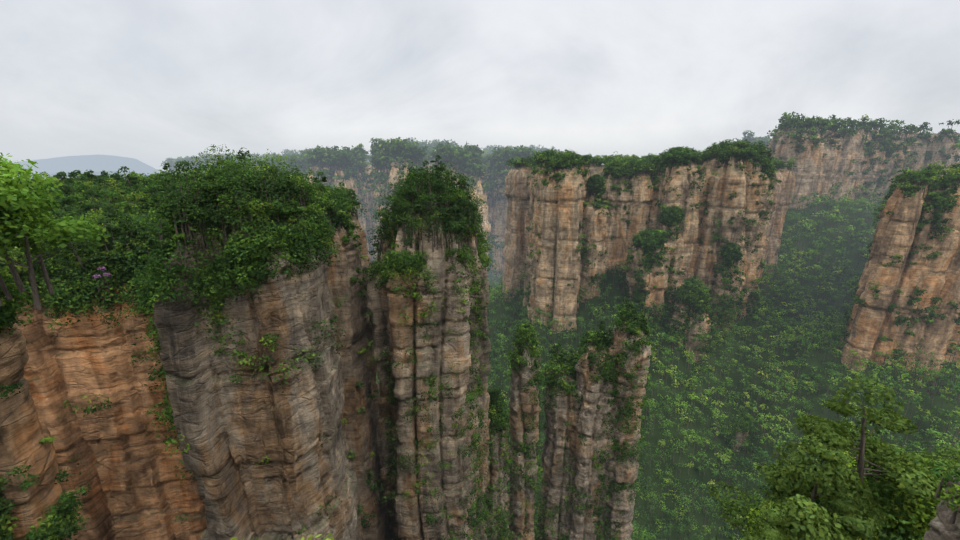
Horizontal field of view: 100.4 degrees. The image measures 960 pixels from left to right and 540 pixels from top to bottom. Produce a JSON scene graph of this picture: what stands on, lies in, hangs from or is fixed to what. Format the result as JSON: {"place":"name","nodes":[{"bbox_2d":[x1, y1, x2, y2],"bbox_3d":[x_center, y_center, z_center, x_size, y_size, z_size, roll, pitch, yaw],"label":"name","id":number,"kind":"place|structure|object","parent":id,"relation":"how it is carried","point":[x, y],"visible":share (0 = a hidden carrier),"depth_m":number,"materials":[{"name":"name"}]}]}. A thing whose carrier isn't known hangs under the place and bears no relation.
{"place":"outdoors","nodes":[
{"label":"outdoors","id":0,"kind":"place"},
{"bbox_2d":[0,322,72,539],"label":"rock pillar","id":1,"kind":"structure","parent":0,"point":[23,430],"depth_m":66.10,"materials":[{"name":"stone"}]},
{"bbox_2d":[1,155,159,175],"bbox_3d":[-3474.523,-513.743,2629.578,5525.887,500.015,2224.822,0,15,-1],"label":"mountain range","id":2,"kind":"structure","parent":0,"point":[83,163],"depth_m":3092.89,"materials":[{"name":"grey stone"}]},
{"bbox_2d":[13,171,147,178],"bbox_3d":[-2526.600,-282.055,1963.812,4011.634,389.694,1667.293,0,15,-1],"label":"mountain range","id":3,"kind":"structure","parent":0,"point":[99,173],"depth_m":2189.31,"materials":[{"name":"grey stone"}]},
{"bbox_2d":[16,274,206,539],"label":"cliff wall","id":4,"kind":"structure","parent":0,"point":[138,491],"depth_m":114.58,"materials":[{"name":"stone"}]},
{"bbox_2d":[79,200,390,539],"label":"cliff","id":5,"kind":"structure","parent":0,"point":[361,434],"depth_m":173.54,"materials":[{"name":"stone"}]},
{"bbox_2d":[308,165,374,265],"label":"cliff","id":6,"kind":"structure","parent":0,"point":[367,224],"depth_m":1062.50,"materials":[{"name":"stone"}]},
{"bbox_2d":[222,163,486,199],"bbox_3d":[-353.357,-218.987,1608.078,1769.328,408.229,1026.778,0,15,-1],"label":"cliff wall","id":7,"kind":"structure","parent":0,"point":[368,167],"depth_m":1157.26,"materials":[{"name":"stone"}]},
{"bbox_2d":[371,158,423,263],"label":"cliff","id":8,"kind":"structure","parent":0,"point":[393,172],"depth_m":989.62,"materials":[{"name":"stone"}]},
{"bbox_2d":[0,0,959,169],"label":"sky","id":9,"kind":"structure","parent":0,"point":[150,82],"materials":[{"name":"white"}]},
{"bbox_2d":[31,111,959,539],"bbox_3d":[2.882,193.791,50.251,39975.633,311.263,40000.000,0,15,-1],"label":"terrain","id":10,"kind":"structure","parent":0,"point":[733,375],"depth_m":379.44,"materials":[{"name":"green plant"}]},
{"bbox_2d":[153,206,360,539],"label":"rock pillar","id":11,"kind":"structure","parent":10,"relation":"on","point":[227,428],"depth_m":99.18,"materials":[{"name":"stone"}]},
{"bbox_2d":[149,147,478,256],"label":"tree foliage","id":12,"kind":"object","parent":11,"relation":"on","point":[181,235],"visible":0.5,"depth_m":98.47,"materials":[{"name":"green plant"}]},
{"bbox_2d":[0,144,762,539],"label":"trees","id":13,"kind":"object","parent":10,"relation":"on","point":[146,282],"depth_m":140.07,"materials":[{"name":"green plant"}]},
{"bbox_2d":[367,198,490,539],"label":"pillar","id":14,"kind":"structure","parent":10,"relation":"on","point":[438,353],"depth_m":161.07,"materials":[{"name":"stone"}]},
{"bbox_2d":[439,162,490,269],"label":"cliff","id":15,"kind":"structure","parent":10,"relation":"on","point":[486,225],"depth_m":1005.53,"materials":[{"name":"stone"}]},
{"bbox_2d":[483,421,509,539],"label":"rock pillar","id":16,"kind":"structure","parent":10,"relation":"on","point":[494,475],"depth_m":206.21,"materials":[{"name":"stone"}]},
{"bbox_2d":[507,343,540,539],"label":"pillar","id":17,"kind":"structure","parent":10,"relation":"on","point":[519,394],"depth_m":207.09,"materials":[{"name":"stone"}]},
{"bbox_2d":[538,362,575,539],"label":"pillar","id":18,"kind":"structure","parent":10,"relation":"on","point":[556,474],"depth_m":220.15,"materials":[{"name":"stone"}]},
{"bbox_2d":[563,341,616,539],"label":"pillar","id":19,"kind":"structure","parent":10,"relation":"on","point":[588,420],"depth_m":209.10,"materials":[{"name":"stone"}]},
{"bbox_2d":[603,314,650,539],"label":"pillar","id":20,"kind":"structure","parent":10,"relation":"on","point":[625,472],"depth_m":204.78,"materials":[{"name":"stone"}]},
{"bbox_2d":[732,426,748,451],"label":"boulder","id":21,"kind":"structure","parent":10,"relation":"on","point":[739,436],"depth_m":349.29,"materials":[{"name":"stone"}]},
{"bbox_2d":[837,180,959,380],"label":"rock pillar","id":22,"kind":"structure","parent":10,"relation":"on","point":[874,319],"depth_m":352.27,"materials":[{"name":"stone"}]},
{"bbox_2d":[485,165,514,276],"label":"cliff","id":23,"kind":"structure","parent":0,"point":[497,214],"depth_m":1118.49,"materials":[{"name":"stone"}]},
{"bbox_2d":[522,163,589,333],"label":"cliff","id":24,"kind":"structure","parent":0,"point":[559,221],"depth_m":429.59,"materials":[{"name":"stone"}]},
{"bbox_2d":[579,193,609,301],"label":"cliff","id":25,"kind":"structure","parent":0,"point":[594,229],"depth_m":441.66,"materials":[{"name":"stone"}]},
{"bbox_2d":[602,170,653,272],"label":"cliff","id":26,"kind":"structure","parent":0,"point":[636,201],"depth_m":449.72,"materials":[{"name":"stone"}]},
{"bbox_2d":[626,243,669,328],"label":"cliff","id":27,"kind":"structure","parent":0,"point":[657,292],"depth_m":417.08,"materials":[{"name":"stone"}]},
{"bbox_2d":[502,165,794,302],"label":"cliff wall","id":28,"kind":"structure","parent":0,"point":[517,242],"depth_m":508.91,"materials":[{"name":"stone"}]},
{"bbox_2d":[660,224,683,310],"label":"cliff","id":29,"kind":"structure","parent":0,"point":[678,245],"depth_m":428.45,"materials":[{"name":"stone"}]},
{"bbox_2d":[648,161,702,285],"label":"cliff","id":30,"kind":"structure","parent":0,"point":[690,232],"depth_m":431.42,"materials":[{"name":"stone"}]},
{"bbox_2d":[665,299,711,363],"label":"cliff","id":31,"kind":"structure","parent":0,"point":[690,345],"depth_m":403.34,"materials":[{"name":"stone"}]},
{"bbox_2d":[709,263,739,333],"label":"cliff","id":32,"kind":"structure","parent":0,"point":[715,288],"depth_m":428.57,"materials":[{"name":"stone"}]},
{"bbox_2d":[694,154,776,324],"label":"cliff","id":33,"kind":"structure","parent":0,"point":[726,180],"depth_m":424.17,"materials":[{"name":"stone"}]},
{"bbox_2d":[747,187,773,316],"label":"cliff","id":34,"kind":"structure","parent":0,"point":[760,245],"depth_m":431.17,"materials":[{"name":"stone"}]},
{"bbox_2d":[765,128,959,209],"bbox_3d":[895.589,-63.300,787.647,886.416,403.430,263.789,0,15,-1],"label":"cliff","id":35,"kind":"structure","parent":0,"point":[814,170],"depth_m":639.50,"materials":[{"name":"stone"}]},
{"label":"cliff","id":36,"kind":"structure","parent":0,"visible":0},
{"bbox_2d":[0,192,959,539],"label":"trees","id":37,"kind":"object","parent":36,"relation":"on","point":[62,520],"depth_m":58.65,"materials":[{"name":"green plant"}]},
{"bbox_2d":[0,152,959,539],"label":"tree foliage","id":38,"kind":"object","parent":37,"relation":"on","point":[796,510],"visible":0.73,"depth_m":28.55,"materials":[{"name":"green plant"}]},
{"bbox_2d":[923,468,959,539],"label":"outcrop rock","id":39,"kind":"object","parent":36,"relation":"on","point":[941,527],"visible":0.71,"depth_m":21.14,"materials":[{"name":"grey stone"}]}
]}

